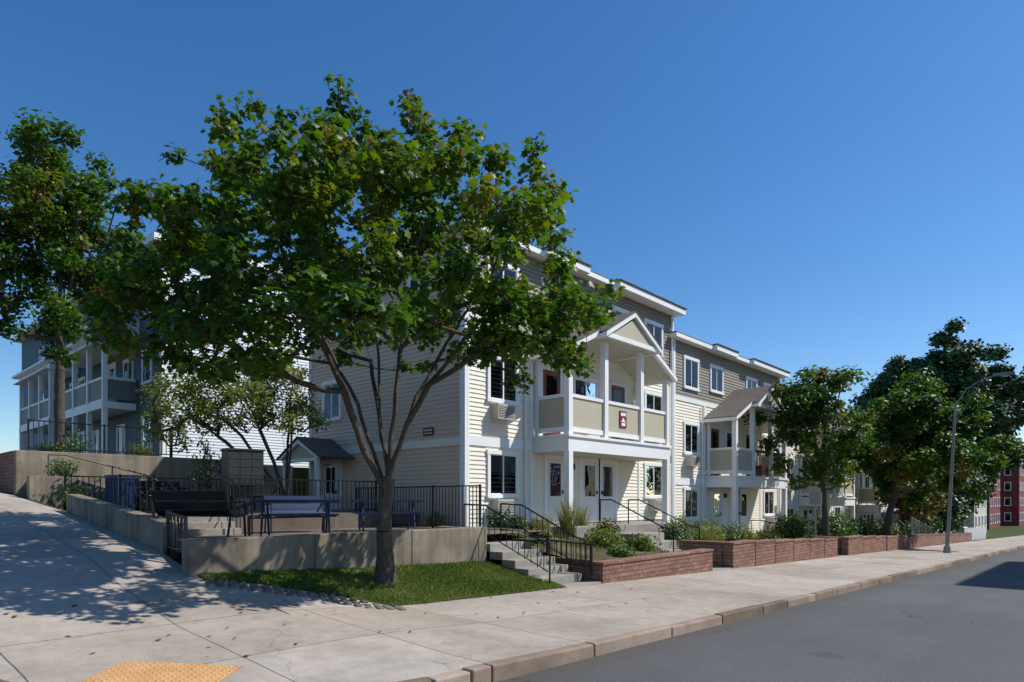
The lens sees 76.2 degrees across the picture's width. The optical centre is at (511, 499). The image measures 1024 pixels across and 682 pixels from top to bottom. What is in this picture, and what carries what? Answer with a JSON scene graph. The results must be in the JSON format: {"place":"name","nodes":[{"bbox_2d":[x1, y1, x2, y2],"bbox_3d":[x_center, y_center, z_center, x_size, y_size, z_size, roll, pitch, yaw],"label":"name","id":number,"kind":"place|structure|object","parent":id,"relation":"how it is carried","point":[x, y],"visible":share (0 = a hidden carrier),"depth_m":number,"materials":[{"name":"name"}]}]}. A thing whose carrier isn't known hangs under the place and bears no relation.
{"place":"outdoors","nodes":[
{"label":"outdoors","id":0,"kind":"place"},
{"bbox_2d":[27,476,151,511],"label":"concrete wall","id":1,"kind":"structure","parent":0,"point":[39,489],"depth_m":17.29,"materials":[{"name":"concrete"}]},
{"bbox_2d":[81,661,240,681],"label":"tactile paving","id":2,"kind":"structure","parent":0,"point":[133,671],"depth_m":5.70,"materials":[{"name":"concrete"}]},
{"bbox_2d":[164,517,240,536],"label":"patio steps","id":3,"kind":"structure","parent":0,"point":[202,526],"depth_m":14.15,"materials":[{"name":"concrete"}]},
{"bbox_2d":[148,509,419,554],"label":"concrete wall","id":4,"kind":"structure","parent":0,"point":[346,519],"depth_m":16.84,"materials":[{"name":"concrete"}]},
{"bbox_2d":[51,481,90,507],"bbox_3d":[-11.079,-0.085,16.387,0.990,0.784,0.884,0,0,42],"label":"garden shrub","id":5,"kind":"object","parent":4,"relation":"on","point":[72,491],"visible":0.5,"depth_m":16.32,"materials":[{"name":"green plant"}]},
{"bbox_2d":[104,475,138,509],"bbox_3d":[-9.804,-0.170,16.402,0.740,0.880,0.740,0,0,42],"label":"trash can","id":6,"kind":"object","parent":4,"relation":"on","point":[111,485],"visible":0.64,"depth_m":16.15,"materials":[{"name":"blue plastic"}]},
{"bbox_2d":[118,474,154,514],"bbox_3d":[-7.896,-0.065,13.746,0.045,0.930,0.695,0,0,42],"label":"metal fence","id":7,"kind":"object","parent":4,"relation":"on","point":[133,476],"visible":0.66,"depth_m":13.79,"materials":[{"name":"metal"}]},
{"bbox_2d":[64,475,254,510],"bbox_3d":[-9.685,-0.115,18.460,0.045,1.030,5.045,0,0,42],"label":"metal fence","id":8,"kind":"object","parent":4,"relation":"on","point":[149,478],"visible":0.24,"depth_m":17.98,"materials":[{"name":"metal"}]},
{"bbox_2d":[136,481,189,510],"bbox_3d":[-9.301,-0.080,17.428,0.617,0.868,1.200,0,0,32],"label":"park bench","id":9,"kind":"object","parent":4,"relation":"on","point":[157,484],"visible":0.39,"depth_m":17.40,"materials":[{"name":"black metal"}]},
{"bbox_2d":[186,427,221,500],"bbox_3d":[-7.960,-0.637,17.055,1.046,2.475,1.115,0,0,42],"label":"young tree","id":10,"kind":"object","parent":4,"relation":"on","point":[206,476],"visible":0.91,"depth_m":17.00,"materials":[{"name":"green plant"}]},
{"bbox_2d":[133,348,332,495],"bbox_3d":[-7.626,-1.779,17.951,4.881,4.758,3.428,0,0,3],"label":"serviceberry tree","id":11,"kind":"object","parent":4,"relation":"on","point":[259,393],"visible":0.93,"depth_m":17.56,"materials":[{"name":"green plant"}]},
{"bbox_2d":[220,448,264,513],"bbox_3d":[-6.596,-0.440,15.991,0.900,1.580,0.660,0,0,-36],"label":"cluster mailbox","id":12,"kind":"object","parent":4,"relation":"on","point":[241,463],"visible":0.88,"depth_m":15.78,"materials":[{"name":"grey metal"}]},
{"bbox_2d":[230,480,280,512],"bbox_3d":[-6.651,-0.080,16.918,1.200,0.868,0.617,0,0,-28],"label":"park bench","id":13,"kind":"object","parent":4,"relation":"on","point":[258,491],"visible":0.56,"depth_m":17.18,"materials":[{"name":"black metal"}]},
{"bbox_2d":[227,478,376,511],"bbox_3d":[-5.199,-0.065,16.699,0.045,0.930,4.195,0,0,42],"label":"metal fence","id":14,"kind":"object","parent":4,"relation":"on","point":[307,488],"visible":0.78,"depth_m":16.69,"materials":[{"name":"metal"}]},
{"bbox_2d":[293,467,308,495],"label":"terrace","id":15,"kind":"structure","parent":0,"point":[300,473],"depth_m":24.88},
{"bbox_2d":[13,341,135,453],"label":"porches","id":16,"kind":"object","parent":15,"relation":"on","point":[87,402],"visible":0.82,"depth_m":29.79,"materials":[{"name":"white paint"}]},
{"bbox_2d":[57,429,92,452],"bbox_3d":[-13.770,-1.705,20.492,1.198,1.025,1.084,0,0,42],"label":"garden shrub","id":17,"kind":"object","parent":15,"relation":"on","point":[78,444],"visible":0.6,"depth_m":20.45,"materials":[{"name":"green plant"}]},
{"bbox_2d":[0,107,167,451],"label":"maple tree","id":18,"kind":"object","parent":15,"relation":"on","point":[51,223],"visible":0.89,"depth_m":19.45,"materials":[{"name":"green plant"}]},
{"bbox_2d":[124,441,154,455],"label":"garden shrub","id":19,"kind":"object","parent":15,"relation":"on","point":[145,450],"visible":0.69,"depth_m":20.47,"materials":[{"name":"green plant"}]},
{"bbox_2d":[21,251,308,467],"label":"walls","id":20,"kind":"structure","parent":15,"relation":"on","point":[30,357],"depth_m":28.73,"materials":[{"name":"white"}]},
{"bbox_2d":[38,272,166,456],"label":"trim","id":21,"kind":"structure","parent":20,"relation":"attached to","point":[114,367],"depth_m":28.77,"materials":[{"name":"white paint"}]},
{"bbox_2d":[40,311,149,453],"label":"windows","id":22,"kind":"structure","parent":21,"relation":"attached to","point":[146,373],"depth_m":28.44,"materials":[{"name":"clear glass"}]},
{"bbox_2d":[11,231,285,379],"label":"roof","id":23,"kind":"structure","parent":20,"relation":"on","point":[150,238],"depth_m":32.17,"materials":[{"name":"white paint"}]},
{"bbox_2d":[150,527,541,549],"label":"patio","id":24,"kind":"structure","parent":0,"point":[316,531],"depth_m":15.13,"materials":[{"name":"concrete"}]},
{"bbox_2d":[166,510,187,553],"bbox_3d":[-5.240,0.560,10.203,0.745,0.780,0.045,0,0,42],"label":"metal fence","id":25,"kind":"object","parent":24,"relation":"on","point":[184,527],"visible":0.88,"depth_m":10.24,"materials":[{"name":"metal"}]},
{"bbox_2d":[151,490,247,536],"bbox_3d":[-5.441,0.270,11.377,1.500,0.868,0.617,0,0,14],"label":"park bench","id":26,"kind":"object","parent":24,"relation":"on","point":[203,508],"visible":0.79,"depth_m":11.15,"materials":[{"name":"black metal"}]},
{"bbox_2d":[224,475,252,534],"bbox_3d":[-6.123,0.096,14.598,1.368,1.328,0.036,0,0,42],"label":"patio handrail","id":27,"kind":"object","parent":24,"relation":"on","point":[230,479],"visible":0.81,"depth_m":14.52,"materials":[{"name":"black metal"}]},
{"bbox_2d":[248,515,324,535],"bbox_3d":[-3.916,0.519,11.431,0.044,0.482,1.444,0,0,42],"label":"bench","id":28,"kind":"object","parent":24,"relation":"on","point":[269,517],"visible":0.73,"depth_m":11.33,"materials":[{"name":"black metal"}]},
{"bbox_2d":[248,500,339,535],"bbox_3d":[-4.308,0.384,13.074,1.640,0.768,1.475,0,0,-13],"label":"picnic table","id":29,"kind":"object","parent":24,"relation":"on","point":[327,515],"visible":0.76,"depth_m":12.75,"materials":[{"name":"blue metal"}]},
{"bbox_2d":[263,495,330,533],"bbox_3d":[-5.023,0.330,15.291,1.400,0.868,0.617,0,0,-38],"label":"park bench","id":30,"kind":"object","parent":24,"relation":"on","point":[284,508],"visible":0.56,"depth_m":15.38,"materials":[{"name":"blue metal"}]},
{"bbox_2d":[351,500,424,531],"bbox_3d":[-3.057,0.384,15.927,1.640,0.768,1.475,0,0,-18],"label":"picnic table","id":31,"kind":"object","parent":24,"relation":"on","point":[408,512],"visible":0.77,"depth_m":15.63,"materials":[{"name":"blue metal"}]},
{"bbox_2d":[355,484,480,528],"bbox_3d":[-2.669,0.220,17.430,5.195,1.180,0.045,0,0,42],"label":"metal fence","id":32,"kind":"object","parent":24,"relation":"on","point":[433,486],"visible":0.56,"depth_m":16.83,"materials":[{"name":"metal"}]},
{"bbox_2d":[197,560,565,604],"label":"lawn","id":33,"kind":"structure","parent":0,"point":[446,598],"depth_m":11.04,"materials":[{"name":"plant"}]},
{"bbox_2d":[74,71,625,584],"bbox_3d":[-2.394,-2.872,11.408,8.707,8.684,7.918,0,0,42],"label":"maple tree","id":34,"kind":"object","parent":33,"relation":"on","point":[304,195],"visible":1,"depth_m":9.27,"materials":[{"name":"green plant"}]},
{"bbox_2d":[0,492,1023,681],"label":"sidewalk","id":35,"kind":"structure","parent":0,"point":[56,565],"depth_m":8.33,"materials":[{"name":"concrete"}]},
{"bbox_2d":[205,579,406,610],"bbox_3d":[-2.970,1.387,9.418,2.887,0.491,0.393,0,0,-6],"label":"cobblestone edging","id":36,"kind":"object","parent":35,"relation":"on","point":[266,588],"visible":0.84,"depth_m":9.37,"materials":[{"name":"stone"}]},
{"bbox_2d":[943,371,1014,552],"bbox_3d":[22.230,-1.674,31.152,2.801,8.570,0.445,0,0,35],"label":"street lamp","id":37,"kind":"object","parent":35,"relation":"on","point":[947,548],"visible":0.94,"depth_m":31.75,"materials":[{"name":"metal"}]},
{"bbox_2d":[0,0,1023,459],"label":"sky","id":38,"kind":"structure","parent":0,"point":[834,184],"materials":[{"name":"blue"}]},
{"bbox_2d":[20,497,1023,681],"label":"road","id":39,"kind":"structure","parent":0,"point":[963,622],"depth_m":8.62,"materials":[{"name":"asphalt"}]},
{"bbox_2d":[393,525,686,560],"bbox_3d":[12.590,1.867,35.428,12.810,2.272,47.100,0,0,42],"label":"garden bed","id":40,"kind":"object","parent":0,"point":[597,553],"visible":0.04,"depth_m":16.55,"materials":[{"name":"soil"}]},
{"bbox_2d":[486,508,513,527],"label":"garden shrub","id":41,"kind":"object","parent":40,"relation":"on","point":[490,521],"visible":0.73,"depth_m":17.61,"materials":[{"name":"green plant"}]},
{"bbox_2d":[507,512,530,532],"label":"garden shrub","id":42,"kind":"object","parent":40,"relation":"on","point":[519,521],"visible":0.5,"depth_m":18.29,"materials":[{"name":"green plant"}]},
{"bbox_2d":[551,494,587,536],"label":"ornamental grass","id":43,"kind":"object","parent":40,"relation":"on","point":[568,523],"depth_m":18.26,"materials":[{"name":"plant"}]},
{"bbox_2d":[563,502,591,525],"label":"ornamental grass","id":44,"kind":"object","parent":40,"relation":"on","point":[582,518],"depth_m":20.09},
{"bbox_2d":[584,527,629,546],"bbox_3d":[2.515,1.059,17.868,1.134,0.616,1.325,0,0,42],"label":"garden shrub","id":45,"kind":"object","parent":40,"relation":"on","point":[605,537],"visible":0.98,"depth_m":17.75,"materials":[{"name":"green plant"}]},
{"bbox_2d":[594,517,621,539],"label":"garden shrub","id":46,"kind":"object","parent":40,"relation":"on","point":[605,525],"visible":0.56,"depth_m":19.12,"materials":[{"name":"green plant"}]},
{"bbox_2d":[606,544,633,556],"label":"garden shrub","id":47,"kind":"object","parent":40,"relation":"on","point":[616,550],"visible":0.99,"depth_m":16.51,"materials":[{"name":"green plant"}]},
{"bbox_2d":[624,533,662,550],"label":"garden shrub","id":48,"kind":"object","parent":40,"relation":"on","point":[643,541],"visible":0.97,"depth_m":18.07,"materials":[{"name":"green plant"}]},
{"bbox_2d":[658,520,687,542],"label":"garden shrub","id":49,"kind":"object","parent":40,"relation":"on","point":[667,536],"visible":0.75,"depth_m":21.35,"materials":[{"name":"green plant"}]},
{"bbox_2d":[666,515,696,539],"bbox_3d":[5.809,1.037,22.517,1.214,1.068,1.271,0,0,42],"label":"garden shrub","id":50,"kind":"object","parent":40,"relation":"on","point":[685,528],"visible":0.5,"depth_m":22.46,"materials":[{"name":"green plant"}]},
{"bbox_2d":[690,523,729,540],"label":"garden shrub","id":51,"kind":"object","parent":40,"relation":"on","point":[702,528],"visible":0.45,"depth_m":23.14,"materials":[{"name":"green plant"}]},
{"bbox_2d":[717,520,746,541],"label":"garden shrub","id":52,"kind":"object","parent":40,"relation":"on","point":[730,530],"visible":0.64,"depth_m":23.89,"materials":[{"name":"green plant"}]},
{"bbox_2d":[766,511,811,538],"bbox_3d":[12.376,1.304,29.346,1.871,1.635,2.002,0,0,42],"label":"garden shrub","id":53,"kind":"object","parent":40,"relation":"on","point":[780,520],"visible":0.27,"depth_m":29.26,"materials":[{"name":"green plant"}]},
{"bbox_2d":[779,514,816,538],"bbox_3d":[12.196,1.326,27.950,1.493,1.471,1.602,0,0,42],"label":"garden shrub","id":54,"kind":"object","parent":40,"relation":"on","point":[794,533],"visible":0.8,"depth_m":27.76,"materials":[{"name":"green plant"}]},
{"bbox_2d":[809,492,821,537],"bbox_3d":[12.060,0.800,25.958,0.480,2.200,0.060,0,0,42],"label":"street sign","id":55,"kind":"object","parent":40,"relation":"on","point":[815,498],"visible":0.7,"depth_m":25.93,"materials":[{"name":"metal"}]},
{"bbox_2d":[742,364,888,535],"bbox_3d":[13.624,-2.072,28.910,5.022,8.144,5.633,0,0,-18],"label":"maple tree","id":56,"kind":"object","parent":40,"relation":"on","point":[804,404],"visible":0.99,"depth_m":28.44,"materials":[{"name":"green plant"}]},
{"bbox_2d":[809,514,851,536],"bbox_3d":[14.472,1.381,30.023,1.880,1.561,1.912,0,0,42],"label":"garden shrub","id":57,"kind":"object","parent":40,"relation":"on","point":[837,531],"visible":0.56,"depth_m":29.74,"materials":[{"name":"green plant"}]},
{"bbox_2d":[819,511,859,536],"bbox_3d":[15.671,1.369,31.528,1.911,1.730,2.083,0,0,42],"label":"garden shrub","id":58,"kind":"object","parent":40,"relation":"on","point":[849,523],"visible":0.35,"depth_m":31.16,"materials":[{"name":"green plant"}]},
{"bbox_2d":[853,517,880,535],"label":"garden shrub","id":59,"kind":"object","parent":40,"relation":"on","point":[868,531],"visible":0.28,"depth_m":34.98,"materials":[{"name":"green plant"}]},
{"bbox_2d":[868,462,957,534],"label":"locust tree","id":60,"kind":"object","parent":40,"relation":"on","point":[903,514],"visible":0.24,"depth_m":42.90,"materials":[{"name":"green plant"}]},
{"bbox_2d":[911,517,931,534],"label":"white ramp railing","id":61,"kind":"object","parent":40,"relation":"on","point":[923,528],"visible":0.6,"depth_m":41.34,"materials":[{"name":"metal"}]},
{"bbox_2d":[828,369,1023,535],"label":"maple tree","id":62,"kind":"object","parent":40,"relation":"on","point":[913,435],"visible":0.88,"depth_m":35.08,"materials":[{"name":"green plant"}]},
{"bbox_2d":[910,513,942,534],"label":"garden shrub","id":63,"kind":"object","parent":40,"relation":"on","point":[930,524],"visible":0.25,"depth_m":48.46,"materials":[{"name":"green plant"}]},
{"bbox_2d":[179,525,1023,669],"bbox_3d":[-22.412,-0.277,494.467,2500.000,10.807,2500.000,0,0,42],"label":"ground","id":64,"kind":"structure","parent":0,"point":[1005,531],"depth_m":92.67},
{"bbox_2d":[0,451,12,494],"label":"brick terrace wall","id":65,"kind":"structure","parent":64,"relation":"on","point":[6,472],"depth_m":18.39,"materials":[{"name":"brick"}]},
{"bbox_2d":[2,232,36,321],"bbox_3d":[-18.789,-5.395,20.127,6.046,10.290,6.680,0,0,42],"label":"maple tree","id":66,"kind":"object","parent":64,"relation":"on","point":[13,310],"visible":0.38,"depth_m":21.71,"materials":[{"name":"green plant"}]},
{"bbox_2d":[66,494,178,558],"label":"concrete wall","id":67,"kind":"structure","parent":64,"relation":"on","point":[146,529],"depth_m":11.71,"materials":[{"name":"concrete"}]},
{"bbox_2d":[13,450,292,509],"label":"terrace retaining wall","id":68,"kind":"structure","parent":64,"relation":"on","point":[26,463],"depth_m":19.57,"materials":[{"name":"concrete"}]},
{"bbox_2d":[44,457,81,475],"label":"garden shrub","id":69,"kind":"object","parent":68,"relation":"on","point":[68,469],"visible":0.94,"depth_m":17.94,"materials":[{"name":"green plant"}]},
{"bbox_2d":[27,419,170,456],"bbox_3d":[-12.097,-1.765,19.377,0.045,0.930,3.745,0,0,42],"label":"metal fence","id":70,"kind":"object","parent":68,"relation":"on","point":[103,425],"visible":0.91,"depth_m":19.18,"materials":[{"name":"metal"}]},
{"bbox_2d":[48,454,158,500],"bbox_3d":[-11.377,-0.461,18.313,0.044,1.522,2.744,0,0,42],"label":"steel handrail","id":71,"kind":"object","parent":68,"relation":"on","point":[93,462],"visible":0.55,"depth_m":18.00,"materials":[{"name":"metal"}]},
{"bbox_2d":[182,526,486,613],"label":"concrete retaining wall","id":72,"kind":"structure","parent":64,"relation":"on","point":[438,544],"depth_m":11.09,"materials":[{"name":"concrete"}]},
{"bbox_2d":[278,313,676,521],"bbox_3d":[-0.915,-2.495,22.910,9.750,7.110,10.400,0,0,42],"label":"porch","id":73,"kind":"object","parent":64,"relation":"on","point":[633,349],"visible":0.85,"depth_m":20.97,"materials":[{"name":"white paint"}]},
{"bbox_2d":[312,232,671,539],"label":"walls","id":74,"kind":"structure","parent":64,"relation":"on","point":[439,410],"depth_m":19.97,"materials":[{"name":"beige"}]},
{"bbox_2d":[275,216,686,460],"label":"roof","id":75,"kind":"structure","parent":74,"relation":"on","point":[323,447],"depth_m":21.65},
{"bbox_2d":[309,230,673,526],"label":"trim","id":76,"kind":"structure","parent":74,"relation":"attached to","point":[464,440],"depth_m":20.62,"materials":[{"name":"white paint"}]},
{"bbox_2d":[325,264,660,496],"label":"windows","id":77,"kind":"structure","parent":74,"relation":"attached to","point":[509,461],"depth_m":21.02,"materials":[{"name":"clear glass"}]},
{"bbox_2d":[489,355,670,515],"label":"air conditioners","id":78,"kind":"object","parent":74,"relation":"attached to","point":[501,413],"visible":0.45,"depth_m":18.75,"materials":[{"name":"metal"}]},
{"bbox_2d":[0,545,1023,681],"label":"kerb","id":79,"kind":"structure","parent":64,"relation":"on","point":[500,669],"depth_m":8.01,"materials":[{"name":"concrete"}]},
{"bbox_2d":[481,539,600,596],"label":"front steps","id":80,"kind":"structure","parent":64,"relation":"on","point":[499,553],"depth_m":13.85,"materials":[{"name":"concrete"}]},
{"bbox_2d":[463,503,550,583],"bbox_3d":[-0.159,0.891,13.728,2.486,1.618,0.036,0,0,42],"label":"stair handrail","id":81,"kind":"object","parent":80,"relation":"on","point":[483,505],"visible":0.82,"depth_m":13.57,"materials":[{"name":"black metal"}]},
{"bbox_2d":[500,503,585,579],"bbox_3d":[0.644,0.891,14.607,2.486,1.618,0.036,0,0,42],"label":"stair handrail","id":82,"kind":"object","parent":80,"relation":"on","point":[542,517],"visible":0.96,"depth_m":14.47,"materials":[{"name":"black metal"}]},
{"bbox_2d":[546,538,592,572],"bbox_3d":[1.237,1.210,14.255,1.245,0.680,0.045,0,0,42],"label":"metal fence","id":83,"kind":"object","parent":80,"relation":"on","point":[591,555],"visible":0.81,"depth_m":14.12,"materials":[{"name":"metal"}]},
{"bbox_2d":[555,548,713,583],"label":"brick garden wall","id":84,"kind":"structure","parent":64,"relation":"on","point":[655,565],"depth_m":15.13,"materials":[{"name":"brick"}]},
{"bbox_2d":[676,340,778,539],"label":"walls","id":85,"kind":"structure","parent":64,"relation":"on","point":[735,373],"depth_m":28.86,"materials":[{"name":"beige"}]},
{"bbox_2d":[673,339,779,535],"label":"trim","id":86,"kind":"structure","parent":85,"relation":"attached to","point":[744,520],"depth_m":28.59,"materials":[{"name":"white paint"}]},
{"bbox_2d":[686,359,772,516],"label":"windows","id":87,"kind":"structure","parent":85,"relation":"attached to","point":[768,502],"depth_m":29.22,"materials":[{"name":"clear glass"}]},
{"bbox_2d":[669,331,790,418],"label":"roof","id":88,"kind":"structure","parent":85,"relation":"on","point":[735,402],"depth_m":29.26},
{"bbox_2d":[684,455,778,532],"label":"air conditioners","id":89,"kind":"object","parent":85,"relation":"attached to","point":[691,461],"visible":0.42,"depth_m":27.43,"materials":[{"name":"metal"}]},
{"bbox_2d":[703,388,791,539],"bbox_3d":[11.175,-1.595,30.288,1.847,7.110,6.500,0,0,42],"label":"porch","id":90,"kind":"object","parent":64,"relation":"on","point":[735,460],"visible":0.81,"depth_m":28.67,"materials":[{"name":"white paint"}]},
{"bbox_2d":[678,537,837,568],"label":"brick garden wall","id":91,"kind":"structure","parent":64,"relation":"on","point":[739,554],"depth_m":20.32,"materials":[{"name":"brick"}]},
{"bbox_2d":[781,399,843,535],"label":"walls","id":92,"kind":"structure","parent":64,"relation":"on","point":[791,495],"depth_m":37.44,"materials":[{"name":"beige"}]},
{"bbox_2d":[780,410,844,535],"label":"trim","id":93,"kind":"structure","parent":92,"relation":"attached to","point":[796,503],"depth_m":37.25,"materials":[{"name":"white paint"}]},
{"bbox_2d":[787,423,839,523],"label":"windows","id":94,"kind":"structure","parent":93,"relation":"attached to","point":[790,511],"depth_m":37.84,"materials":[{"name":"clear glass"}]},
{"bbox_2d":[798,429,857,518],"bbox_3d":[19.031,-0.695,38.890,1.847,7.110,6.500,0,0,42],"label":"porch","id":95,"kind":"object","parent":64,"relation":"on","point":[843,500],"visible":0.3,"depth_m":37.78,"materials":[{"name":"white paint"}]},
{"bbox_2d":[807,535,915,554],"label":"brick garden wall","id":96,"kind":"structure","parent":64,"relation":"on","point":[854,544],"depth_m":29.49,"materials":[{"name":"brick"}]},
{"bbox_2d":[845,424,885,526],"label":"walls","id":97,"kind":"structure","parent":64,"relation":"on","point":[860,504],"depth_m":47.21,"materials":[{"name":"beige"}]},
{"bbox_2d":[845,448,887,526],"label":"trim","id":98,"kind":"structure","parent":97,"relation":"attached to","point":[861,513],"depth_m":46.86,"materials":[{"name":"white paint"}]},
{"bbox_2d":[857,459,898,535],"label":"porch","id":99,"kind":"object","parent":64,"relation":"on","point":[866,495],"visible":0.24,"depth_m":45.52,"materials":[{"name":"white paint"}]},
{"bbox_2d":[847,316,1023,534],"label":"elm tree","id":100,"kind":"object","parent":64,"relation":"on","point":[958,368],"visible":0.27,"depth_m":58.57,"materials":[{"name":"green plant"}]},
{"bbox_2d":[889,428,989,533],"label":"elm tree","id":101,"kind":"object","parent":64,"relation":"on","point":[957,507],"visible":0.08,"depth_m":49.99,"materials":[{"name":"green plant"}]},
{"bbox_2d":[893,495,986,532],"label":"elm tree","id":102,"kind":"object","parent":64,"relation":"on","point":[966,510],"visible":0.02,"depth_m":63.89,"materials":[{"name":"green plant"}]},
{"bbox_2d":[911,533,971,547],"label":"brick garden wall","id":103,"kind":"structure","parent":64,"relation":"on","point":[928,539],"depth_m":41.38,"materials":[{"name":"brick"}]},
{"bbox_2d":[956,491,986,532],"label":"walls","id":104,"kind":"structure","parent":64,"relation":"on","point":[981,512],"depth_m":88.49,"materials":[{"name":"paint"}]},
{"bbox_2d":[963,527,985,540],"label":"picket fence","id":105,"kind":"object","parent":64,"relation":"on","point":[978,533],"visible":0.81,"depth_m":56.61,"materials":[{"name":"white paint"}]},
{"bbox_2d":[987,472,999,529],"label":"walls","id":106,"kind":"structure","parent":64,"relation":"on","point":[994,510],"depth_m":108.68,"materials":[{"name":"brick"}]},
{"bbox_2d":[1000,463,1023,525],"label":"apartment building","id":107,"kind":"structure","parent":64,"relation":"on","point":[1015,494],"depth_m":119.70,"materials":[{"name":"brick"}]},
{"bbox_2d":[1004,467,1023,520],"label":"trim","id":108,"kind":"structure","parent":107,"relation":"attached to","point":[1021,498],"depth_m":120.23,"materials":[{"name":"white paint"}]},
{"bbox_2d":[544,521,731,570],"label":"porch steps","id":109,"kind":"structure","parent":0,"point":[643,527],"depth_m":20.10,"materials":[{"name":"concrete"}]},
{"bbox_2d":[733,523,765,540],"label":"shrub","id":110,"kind":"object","parent":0,"point":[747,535],"depth_m":22.90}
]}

